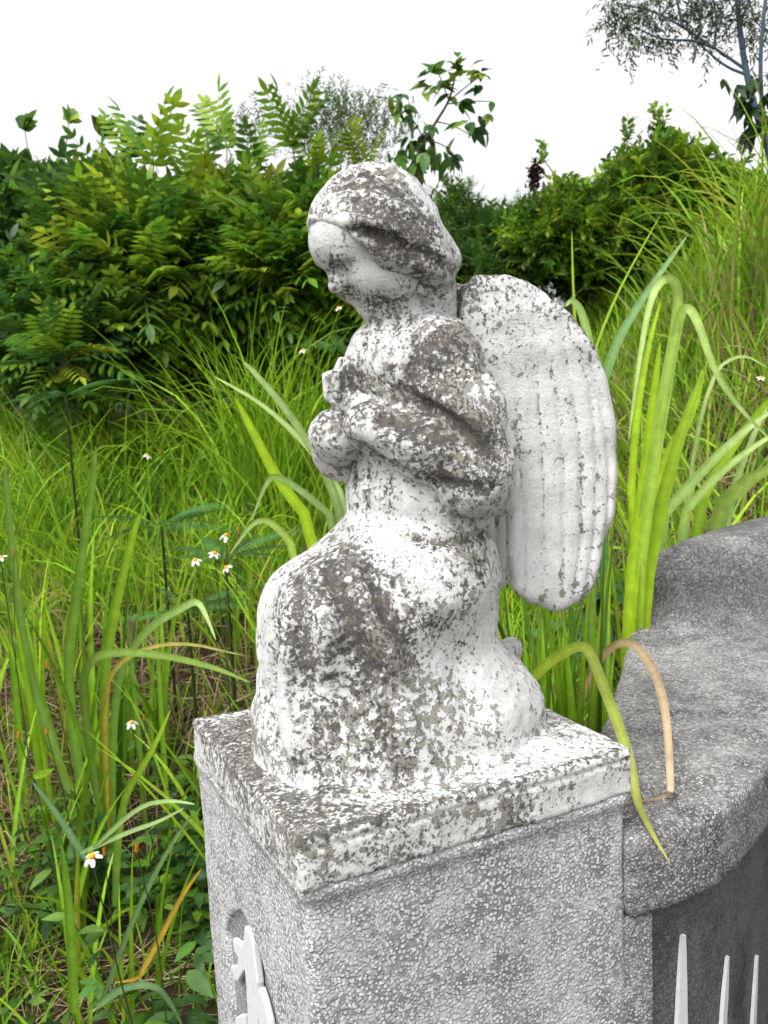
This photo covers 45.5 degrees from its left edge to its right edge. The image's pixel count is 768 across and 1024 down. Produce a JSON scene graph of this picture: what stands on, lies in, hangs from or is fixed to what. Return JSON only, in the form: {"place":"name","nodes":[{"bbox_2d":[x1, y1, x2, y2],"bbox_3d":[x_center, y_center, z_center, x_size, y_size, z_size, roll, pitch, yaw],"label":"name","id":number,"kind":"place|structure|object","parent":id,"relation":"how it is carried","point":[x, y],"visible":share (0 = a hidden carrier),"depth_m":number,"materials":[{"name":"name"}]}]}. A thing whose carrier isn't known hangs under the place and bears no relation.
{"place":"outdoors","nodes":[
{"label":"outdoors","id":0,"kind":"place"},
{"bbox_2d":[0,616,28,1004],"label":"grass","id":1,"kind":"structure","parent":0,"point":[2,897],"depth_m":2.49,"materials":[{"name":"plant"}]},
{"bbox_2d":[0,667,255,1023],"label":"grass","id":2,"kind":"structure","parent":0,"point":[9,937],"depth_m":2.42,"materials":[{"name":"plant"}]},
{"bbox_2d":[0,392,537,646],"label":"grass","id":3,"kind":"structure","parent":0,"point":[71,546],"depth_m":3.91,"materials":[{"name":"plant"}]},
{"bbox_2d":[0,291,767,1023],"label":"ground","id":4,"kind":"structure","parent":0,"point":[212,1007],"depth_m":2.86,"materials":[{"name":"plant"}]},
{"bbox_2d":[0,391,26,410],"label":"shrub","id":5,"kind":"object","parent":4,"relation":"on","point":[13,397],"depth_m":5.99,"materials":[{"name":"green plant"}]},
{"bbox_2d":[9,382,27,411],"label":"shrub","id":6,"kind":"object","parent":4,"relation":"on","point":[18,402],"depth_m":6.43,"materials":[{"name":"green plant"}]},
{"bbox_2d":[0,550,54,909],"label":"daisy plant","id":7,"kind":"object","parent":4,"relation":"on","point":[39,775],"visible":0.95,"depth_m":2.47,"materials":[{"name":"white plant"}]},
{"bbox_2d":[17,731,62,921],"bbox_3d":[-0.839,0.854,2.281,0.019,0.684,0.110,0,8,17],"label":"flower bud","id":8,"kind":"object","parent":4,"relation":"on","point":[18,734],"visible":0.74,"depth_m":2.26,"materials":[{"name":"green plant"}]},
{"bbox_2d":[0,824,94,941],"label":"leafy herb","id":9,"kind":"object","parent":4,"relation":"on","point":[41,906],"visible":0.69,"depth_m":2.42,"materials":[{"name":"green plant"}]},
{"bbox_2d":[0,545,105,785],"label":"grass clump","id":10,"kind":"object","parent":4,"relation":"on","point":[33,647],"visible":0.45,"depth_m":3.06,"materials":[{"name":"plant"}]},
{"bbox_2d":[0,138,126,448],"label":"shrub","id":11,"kind":"object","parent":4,"relation":"on","point":[7,206],"visible":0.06,"depth_m":4.70,"materials":[{"name":"green plant"}]},
{"bbox_2d":[0,690,127,966],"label":"grass clump","id":12,"kind":"object","parent":4,"relation":"on","point":[79,883],"visible":0.59,"depth_m":2.42,"materials":[{"name":"plant"}]},
{"bbox_2d":[45,727,87,968],"bbox_3d":[-0.781,0.853,2.283,0.020,0.700,0.107,-2,8,4],"label":"flower bud","id":13,"kind":"object","parent":4,"relation":"on","point":[47,730],"visible":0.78,"depth_m":2.25,"materials":[{"name":"green plant"}]},
{"bbox_2d":[0,379,133,593],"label":"fern","id":14,"kind":"object","parent":4,"relation":"on","point":[50,394],"visible":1,"depth_m":3.68,"materials":[{"name":"green plant"}]},
{"bbox_2d":[45,662,88,899],"bbox_3d":[-0.863,0.757,2.521,0.020,0.742,0.107,-1,8,9],"label":"flower bud","id":15,"kind":"object","parent":4,"relation":"on","point":[47,665],"visible":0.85,"depth_m":2.48,"materials":[{"name":"green plant"}]},
{"bbox_2d":[0,833,134,1023],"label":"grass clump","id":16,"kind":"object","parent":4,"relation":"on","point":[77,1019],"visible":0.7,"depth_m":2.05,"materials":[{"name":"plant"}]},
{"bbox_2d":[14,790,120,900],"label":"leafy herb","id":17,"kind":"object","parent":4,"relation":"on","point":[98,819],"visible":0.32,"depth_m":2.54,"materials":[{"name":"green plant"}]},
{"bbox_2d":[0,514,137,858],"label":"grass clump","id":18,"kind":"object","parent":4,"relation":"on","point":[41,758],"visible":0.56,"depth_m":2.84,"materials":[{"name":"plant"}]},
{"bbox_2d":[0,511,138,704],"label":"grass tuft","id":19,"kind":"object","parent":4,"relation":"on","point":[37,621],"visible":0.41,"depth_m":3.46,"materials":[{"name":"plant"}]},
{"bbox_2d":[0,389,139,569],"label":"grass tuft","id":20,"kind":"object","parent":4,"relation":"on","point":[16,472],"visible":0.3,"depth_m":4.08,"materials":[{"name":"plant"}]},
{"bbox_2d":[0,103,141,429],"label":"shrub","id":21,"kind":"object","parent":4,"relation":"on","point":[8,158],"visible":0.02,"depth_m":5.48,"materials":[{"name":"green plant"}]},
{"bbox_2d":[0,387,142,566],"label":"grass tuft","id":22,"kind":"object","parent":4,"relation":"on","point":[48,457],"visible":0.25,"depth_m":4.23,"materials":[{"name":"plant"}]},
{"bbox_2d":[0,380,144,504],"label":"grass tuft","id":23,"kind":"object","parent":4,"relation":"on","point":[51,444],"visible":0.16,"depth_m":4.52,"materials":[{"name":"plant"}]},
{"bbox_2d":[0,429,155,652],"bbox_3d":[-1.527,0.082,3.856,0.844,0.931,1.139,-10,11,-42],"label":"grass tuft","id":24,"kind":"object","parent":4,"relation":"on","point":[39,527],"visible":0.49,"depth_m":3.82,"materials":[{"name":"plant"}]},
{"bbox_2d":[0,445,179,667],"bbox_3d":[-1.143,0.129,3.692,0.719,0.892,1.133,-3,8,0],"label":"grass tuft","id":25,"kind":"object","parent":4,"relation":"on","point":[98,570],"visible":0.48,"depth_m":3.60,"materials":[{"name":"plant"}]},
{"bbox_2d":[0,809,199,1021],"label":"grass clump","id":26,"kind":"object","parent":4,"relation":"on","point":[158,926],"visible":0.57,"depth_m":2.21,"materials":[{"name":"plant"}]},
{"bbox_2d":[0,222,211,456],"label":"shrub","id":27,"kind":"object","parent":4,"relation":"on","point":[38,331],"visible":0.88,"depth_m":4.32,"materials":[{"name":"green plant"}]},
{"bbox_2d":[5,366,209,513],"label":"grass tuft","id":28,"kind":"object","parent":4,"relation":"on","point":[104,443],"visible":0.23,"depth_m":4.55,"materials":[{"name":"plant"}]},
{"bbox_2d":[1,988,214,1023],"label":"leafy herb","id":29,"kind":"object","parent":4,"relation":"on","point":[194,1015],"visible":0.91,"depth_m":1.99,"materials":[{"name":"green plant"}]},
{"bbox_2d":[11,548,213,860],"bbox_3d":[-0.766,0.553,2.872,0.848,1.007,0.424,-10,11,-43],"label":"grass clump","id":30,"kind":"object","parent":4,"relation":"on","point":[127,736],"visible":0.53,"depth_m":2.79,"materials":[{"name":"plant"}]},
{"bbox_2d":[32,711,193,1023],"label":"grass clump","id":31,"kind":"object","parent":4,"relation":"on","point":[71,949],"visible":1,"depth_m":1.83,"materials":[{"name":"plant"}]},
{"bbox_2d":[30,788,204,932],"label":"leafy herb","id":32,"kind":"object","parent":4,"relation":"on","point":[142,917],"visible":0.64,"depth_m":2.46,"materials":[{"name":"green plant"}]},
{"bbox_2d":[42,846,202,1023],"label":"grass clump","id":33,"kind":"object","parent":4,"relation":"on","point":[98,978],"visible":0.58,"depth_m":2.10,"materials":[{"name":"plant"}]},
{"bbox_2d":[3,446,248,886],"bbox_3d":[-0.619,0.482,2.349,0.256,1.279,1.078,-9,10,-39],"label":"grass clump","id":34,"kind":"object","parent":4,"relation":"on","point":[108,732],"visible":0.81,"depth_m":2.59,"materials":[{"name":"plant"}]},
{"bbox_2d":[84,846,167,1023],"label":"daisy plant","id":35,"kind":"object","parent":4,"relation":"on","point":[91,857],"visible":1,"depth_m":1.68,"materials":[{"name":"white plant"}]},
{"bbox_2d":[41,912,213,1023],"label":"leafy herb","id":36,"kind":"object","parent":4,"relation":"on","point":[197,980],"visible":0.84,"depth_m":1.96,"materials":[{"name":"green plant"}]},
{"bbox_2d":[0,85,281,450],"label":"shrub","id":37,"kind":"object","parent":4,"relation":"on","point":[143,217],"visible":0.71,"depth_m":4.47,"materials":[{"name":"green plant"}]},
{"bbox_2d":[0,543,288,1023],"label":"dry straw","id":38,"kind":"object","parent":4,"relation":"on","point":[24,979],"visible":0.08,"depth_m":2.80,"materials":[{"name":"plant"}]},
{"bbox_2d":[134,843,166,1022],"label":"flower bud","id":39,"kind":"object","parent":4,"relation":"on","point":[136,849],"visible":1,"depth_m":1.75,"materials":[{"name":"green plant"}]},
{"bbox_2d":[114,371,193,427],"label":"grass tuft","id":40,"kind":"object","parent":4,"relation":"on","point":[151,401],"visible":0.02,"depth_m":6.00,"materials":[{"name":"green plant"}]},
{"bbox_2d":[143,449,165,639],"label":"daisy plant","id":41,"kind":"object","parent":4,"relation":"on","point":[148,455],"visible":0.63,"depth_m":3.23,"materials":[{"name":"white plant"}]},
{"bbox_2d":[126,714,184,979],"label":"daisy plant","id":42,"kind":"object","parent":4,"relation":"on","point":[167,900],"visible":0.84,"depth_m":2.25,"materials":[{"name":"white plant"}]},
{"bbox_2d":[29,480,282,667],"bbox_3d":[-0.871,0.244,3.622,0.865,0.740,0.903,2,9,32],"label":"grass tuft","id":43,"kind":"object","parent":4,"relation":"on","point":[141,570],"visible":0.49,"depth_m":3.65,"materials":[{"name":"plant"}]},
{"bbox_2d":[79,366,232,494],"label":"grass tuft","id":44,"kind":"object","parent":4,"relation":"on","point":[160,419],"visible":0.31,"depth_m":4.64,"materials":[{"name":"plant"}]},
{"bbox_2d":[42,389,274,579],"bbox_3d":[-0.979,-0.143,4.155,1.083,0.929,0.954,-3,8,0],"label":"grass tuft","id":45,"kind":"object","parent":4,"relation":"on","point":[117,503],"visible":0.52,"depth_m":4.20,"materials":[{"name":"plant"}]},
{"bbox_2d":[115,868,201,982],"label":"grass clump","id":46,"kind":"object","parent":4,"relation":"on","point":[153,950],"visible":0.97,"depth_m":1.82,"materials":[{"name":"plant"}]},
{"bbox_2d":[77,502,240,719],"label":"fern","id":47,"kind":"object","parent":4,"relation":"on","point":[187,513],"visible":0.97,"depth_m":3.15,"materials":[{"name":"green plant"}]},
{"bbox_2d":[123,685,206,864],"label":"grass clump","id":48,"kind":"object","parent":4,"relation":"on","point":[177,784],"visible":0.23,"depth_m":2.61,"materials":[{"name":"plant"}]},
{"bbox_2d":[127,739,202,839],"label":"leafy herb","id":49,"kind":"object","parent":4,"relation":"on","point":[181,778],"visible":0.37,"depth_m":2.75,"materials":[{"name":"green plant"}]},
{"bbox_2d":[77,579,254,810],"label":"grass clump","id":50,"kind":"object","parent":4,"relation":"on","point":[146,706],"visible":0.4,"depth_m":3.04,"materials":[{"name":"plant"}]},
{"bbox_2d":[127,797,207,934],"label":"leafy herb","id":51,"kind":"object","parent":4,"relation":"on","point":[180,865],"visible":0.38,"depth_m":2.47,"materials":[{"name":"green plant"}]},
{"bbox_2d":[88,378,253,527],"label":"grass tuft","id":52,"kind":"object","parent":4,"relation":"on","point":[185,463],"visible":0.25,"depth_m":4.29,"materials":[{"name":"plant"}]},
{"bbox_2d":[86,545,255,860],"bbox_3d":[-0.323,0.642,2.163,0.692,1.169,0.675,-10,11,-44],"label":"grass clump","id":53,"kind":"object","parent":4,"relation":"on","point":[196,826],"visible":0.21,"depth_m":2.11,"materials":[{"name":"plant"}]},
{"bbox_2d":[148,873,212,963],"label":"leafy herb","id":54,"kind":"object","parent":4,"relation":"on","point":[196,916],"visible":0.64,"depth_m":2.34,"materials":[{"name":"green plant"}]},
{"bbox_2d":[96,585,264,717],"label":"fern","id":55,"kind":"object","parent":4,"relation":"on","point":[171,595],"visible":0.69,"depth_m":2.87,"materials":[{"name":"green plant"}]},
{"bbox_2d":[174,374,239,432],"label":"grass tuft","id":56,"kind":"object","parent":4,"relation":"on","point":[201,386],"visible":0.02,"depth_m":6.44,"materials":[{"name":"green plant"}]},
{"bbox_2d":[114,474,305,640],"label":"grass tuft","id":57,"kind":"object","parent":4,"relation":"on","point":[229,531],"visible":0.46,"depth_m":3.75,"materials":[{"name":"plant"}]},
{"bbox_2d":[163,320,261,376],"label":"grass tuft","id":58,"kind":"object","parent":4,"relation":"on","point":[212,366],"visible":0.01,"depth_m":4.89,"materials":[{"name":"plant"}]},
{"bbox_2d":[63,269,363,559],"bbox_3d":[-0.560,-0.366,4.253,1.593,1.440,1.831,0,8,21],"label":"grass tuft","id":59,"kind":"object","parent":4,"relation":"on","point":[246,442],"visible":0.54,"depth_m":4.10,"materials":[{"name":"plant"}]},
{"bbox_2d":[191,527,239,711],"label":"daisy plant","id":60,"kind":"object","parent":4,"relation":"on","point":[215,554],"visible":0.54,"depth_m":2.27,"materials":[{"name":"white plant"}]},
{"bbox_2d":[130,511,312,679],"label":"grass tuft","id":61,"kind":"object","parent":4,"relation":"on","point":[249,608],"visible":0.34,"depth_m":3.47,"materials":[{"name":"plant"}]},
{"bbox_2d":[101,297,347,540],"bbox_3d":[-0.384,-0.466,4.507,1.683,1.387,1.468,1,9,27],"label":"grass tuft","id":62,"kind":"object","parent":4,"relation":"on","point":[308,397],"visible":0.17,"depth_m":4.31,"materials":[{"name":"plant"}]},
{"bbox_2d":[130,339,320,476],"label":"grass tuft","id":63,"kind":"object","parent":4,"relation":"on","point":[214,401],"visible":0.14,"depth_m":4.89,"materials":[{"name":"plant"}]},
{"bbox_2d":[164,73,294,439],"bbox_3d":[-0.948,-1.279,5.124,1.566,2.161,1.428,-3,8,0],"label":"shrub","id":64,"kind":"object","parent":4,"relation":"on","point":[226,128],"visible":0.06,"depth_m":4.99,"materials":[{"name":"green plant"}]},
{"bbox_2d":[153,529,316,710],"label":"fern","id":65,"kind":"object","parent":4,"relation":"on","point":[210,543],"visible":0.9,"depth_m":2.99,"materials":[{"name":"green plant"}]},
{"bbox_2d":[209,374,277,407],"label":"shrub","id":66,"kind":"object","parent":4,"relation":"on","point":[241,389],"depth_m":6.91,"materials":[{"name":"green plant"}]},
{"bbox_2d":[189,433,343,553],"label":"grass tuft","id":67,"kind":"object","parent":4,"relation":"on","point":[321,516],"visible":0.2,"depth_m":4.12,"materials":[{"name":"plant"}]},
{"bbox_2d":[214,362,345,559],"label":"grass clump","id":68,"kind":"object","parent":4,"relation":"on","point":[286,486],"visible":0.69,"depth_m":1.80,"materials":[{"name":"plant"}]},
{"bbox_2d":[232,344,334,407],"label":"shrub","id":69,"kind":"object","parent":4,"relation":"on","point":[314,378],"visible":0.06,"depth_m":5.87,"materials":[{"name":"green plant"}]},
{"bbox_2d":[284,341,347,356],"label":"fern","id":70,"kind":"object","parent":4,"relation":"on","point":[331,346],"visible":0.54,"depth_m":4.19,"materials":[{"name":"green plant"}]},
{"bbox_2d":[299,306,341,531],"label":"daisy plant","id":71,"kind":"object","parent":4,"relation":"on","point":[303,349],"visible":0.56,"depth_m":4.07,"materials":[{"name":"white plant"}]},
{"bbox_2d":[220,66,424,170],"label":"shrub","id":72,"kind":"object","parent":4,"relation":"on","point":[338,117],"visible":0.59,"depth_m":6.60,"materials":[{"name":"green plant"}]},
{"bbox_2d":[313,344,347,394],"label":"shrub","id":73,"kind":"object","parent":4,"relation":"on","point":[330,365],"depth_m":5.58,"materials":[{"name":"green plant"}]},
{"bbox_2d":[184,73,478,409],"bbox_3d":[-0.275,-1.206,4.838,1.635,2.068,1.285,-7,9,-27],"label":"shrub","id":74,"kind":"object","parent":4,"relation":"on","point":[278,253],"visible":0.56,"depth_m":4.53,"materials":[{"name":"green plant"}]},
{"bbox_2d":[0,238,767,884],"bbox_3d":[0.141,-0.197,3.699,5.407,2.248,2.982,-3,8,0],"label":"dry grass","id":75,"kind":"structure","parent":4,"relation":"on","point":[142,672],"depth_m":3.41,"materials":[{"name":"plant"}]},
{"bbox_2d":[194,752,627,1023],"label":"pedestal","id":76,"kind":"object","parent":4,"relation":"on","point":[521,925],"visible":0.55,"depth_m":1.09,"materials":[{"name":"stone"}]},
{"bbox_2d":[192,161,630,893],"bbox_3d":[0.031,-0.040,1.202,0.519,0.799,0.426,-7,9,-26],"label":"angel statue","id":77,"kind":"object","parent":76,"relation":"on","point":[462,441],"visible":1,"depth_m":1.10,"materials":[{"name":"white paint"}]},
{"bbox_2d":[376,52,494,185],"bbox_3d":[0.293,-1.273,4.702,0.591,1.989,0.365,-3,8,0],"label":"sapling","id":78,"kind":"object","parent":4,"relation":"on","point":[421,161],"visible":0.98,"depth_m":4.56,"materials":[{"name":"green plant"}]},
{"bbox_2d":[424,171,542,287],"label":"shrub","id":79,"kind":"object","parent":4,"relation":"on","point":[455,206],"visible":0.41,"depth_m":6.21,"materials":[{"name":"green plant"}]},
{"bbox_2d":[503,587,589,726],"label":"grass clump","id":80,"kind":"object","parent":4,"relation":"on","point":[541,651],"visible":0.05,"depth_m":1.86,"materials":[{"name":"plant"}]},
{"bbox_2d":[452,185,641,326],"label":"shrub","id":81,"kind":"object","parent":4,"relation":"on","point":[562,287],"visible":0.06,"depth_m":6.26,"materials":[{"name":"green plant"}]},
{"bbox_2d":[498,490,618,732],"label":"grass clump","id":82,"kind":"object","parent":4,"relation":"on","point":[575,714],"visible":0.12,"depth_m":1.81,"materials":[{"name":"plant"}]},
{"bbox_2d":[532,577,624,695],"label":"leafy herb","id":83,"kind":"object","parent":4,"relation":"on","point":[619,598],"visible":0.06,"depth_m":3.01,"materials":[{"name":"green plant"}]},
{"bbox_2d":[575,520,625,727],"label":"grass clump","id":84,"kind":"object","parent":4,"relation":"on","point":[607,665],"visible":0.14,"depth_m":2.08,"materials":[{"name":"plant"}]},
{"bbox_2d":[532,641,669,862],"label":"bent grass","id":85,"kind":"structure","parent":4,"relation":"on","point":[542,668],"depth_m":1.39,"materials":[{"name":"plant"}]},
{"bbox_2d":[599,330,618,364],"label":"grass tuft","id":86,"kind":"object","parent":4,"relation":"on","point":[600,347],"visible":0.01,"depth_m":4.65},
{"bbox_2d":[565,216,687,697],"bbox_3d":[0.716,0.002,2.647,0.310,1.660,0.353,0,8,19],"label":"grass clump","id":87,"kind":"object","parent":4,"relation":"on","point":[611,356],"visible":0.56,"depth_m":2.56,"materials":[{"name":"plant"}]},
{"bbox_2d":[490,100,767,291],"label":"shrub","id":88,"kind":"object","parent":4,"relation":"on","point":[565,205],"visible":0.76,"depth_m":5.43,"materials":[{"name":"green plant"}]},
{"bbox_2d":[498,180,767,727],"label":"grass","id":89,"kind":"structure","parent":4,"relation":"on","point":[614,321],"depth_m":4.00,"materials":[{"name":"plant"}]},
{"bbox_2d":[603,293,701,458],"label":"grass tuft","id":90,"kind":"object","parent":4,"relation":"on","point":[617,399],"visible":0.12,"depth_m":4.28,"materials":[{"name":"plant"}]},
{"bbox_2d":[556,117,767,406],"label":"grass tuft","id":91,"kind":"object","parent":4,"relation":"on","point":[697,258],"visible":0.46,"depth_m":4.26,"materials":[{"name":"plant"}]},
{"bbox_2d":[566,225,767,629],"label":"dry grass","id":92,"kind":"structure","parent":4,"relation":"on","point":[719,414],"depth_m":3.89,"materials":[{"name":"plant"}]},
{"bbox_2d":[584,398,767,685],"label":"grass clump","id":93,"kind":"object","parent":4,"relation":"on","point":[677,515],"visible":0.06,"depth_m":2.87,"materials":[{"name":"plant"}]},
{"bbox_2d":[586,0,767,161],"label":"slender tree","id":94,"kind":"object","parent":4,"relation":"on","point":[752,107],"visible":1,"depth_m":4.89,"materials":[{"name":"green plant"}]},
{"bbox_2d":[587,88,767,393],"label":"grass tuft","id":95,"kind":"object","parent":4,"relation":"on","point":[760,238],"visible":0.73,"depth_m":4.02,"materials":[{"name":"plant"}]},
{"bbox_2d":[600,516,767,1023],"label":"tomb wall","id":96,"kind":"structure","parent":4,"relation":"on","point":[696,930],"depth_m":1.41,"materials":[{"name":"stone"}]},
{"bbox_2d":[584,639,673,801],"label":"bent grass","id":97,"kind":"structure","parent":96,"relation":"on","point":[639,650],"depth_m":1.38,"materials":[{"name":"plant"}]},
{"bbox_2d":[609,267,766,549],"bbox_3d":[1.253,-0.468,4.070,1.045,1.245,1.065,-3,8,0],"label":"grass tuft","id":98,"kind":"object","parent":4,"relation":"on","point":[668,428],"visible":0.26,"depth_m":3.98,"materials":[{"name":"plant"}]},
{"bbox_2d":[612,66,767,267],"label":"grass tuft","id":99,"kind":"object","parent":4,"relation":"on","point":[761,157],"visible":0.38,"depth_m":4.46,"materials":[{"name":"plant"}]},
{"bbox_2d":[612,377,767,577],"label":"grass clump","id":100,"kind":"object","parent":4,"relation":"on","point":[679,484],"visible":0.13,"depth_m":3.18,"materials":[{"name":"plant"}]},
{"bbox_2d":[621,274,767,672],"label":"grass clump","id":101,"kind":"object","parent":4,"relation":"on","point":[649,516],"visible":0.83,"depth_m":2.00,"materials":[{"name":"plant"}]},
{"bbox_2d":[624,369,767,561],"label":"dry tuft","id":102,"kind":"object","parent":4,"relation":"on","point":[748,512],"visible":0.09,"depth_m":3.47,"materials":[{"name":"plant"}]},
{"bbox_2d":[627,300,767,552],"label":"grass clump","id":103,"kind":"object","parent":4,"relation":"on","point":[720,462],"visible":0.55,"depth_m":2.31,"materials":[{"name":"plant"}]},
{"bbox_2d":[0,0,767,416],"label":"sky","id":104,"kind":"structure","parent":0,"point":[544,84],"materials":[{"name":"white"}]},
{"bbox_2d":[597,546,626,583],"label":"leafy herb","id":105,"kind":"object","parent":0,"point":[615,547],"visible":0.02,"depth_m":3.35,"materials":[{"name":"green plant"}]},
{"bbox_2d":[756,376,767,517],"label":"daisy plant","id":106,"kind":"object","parent":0,"point":[760,377],"visible":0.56,"depth_m":2.93,"materials":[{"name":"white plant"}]}
]}

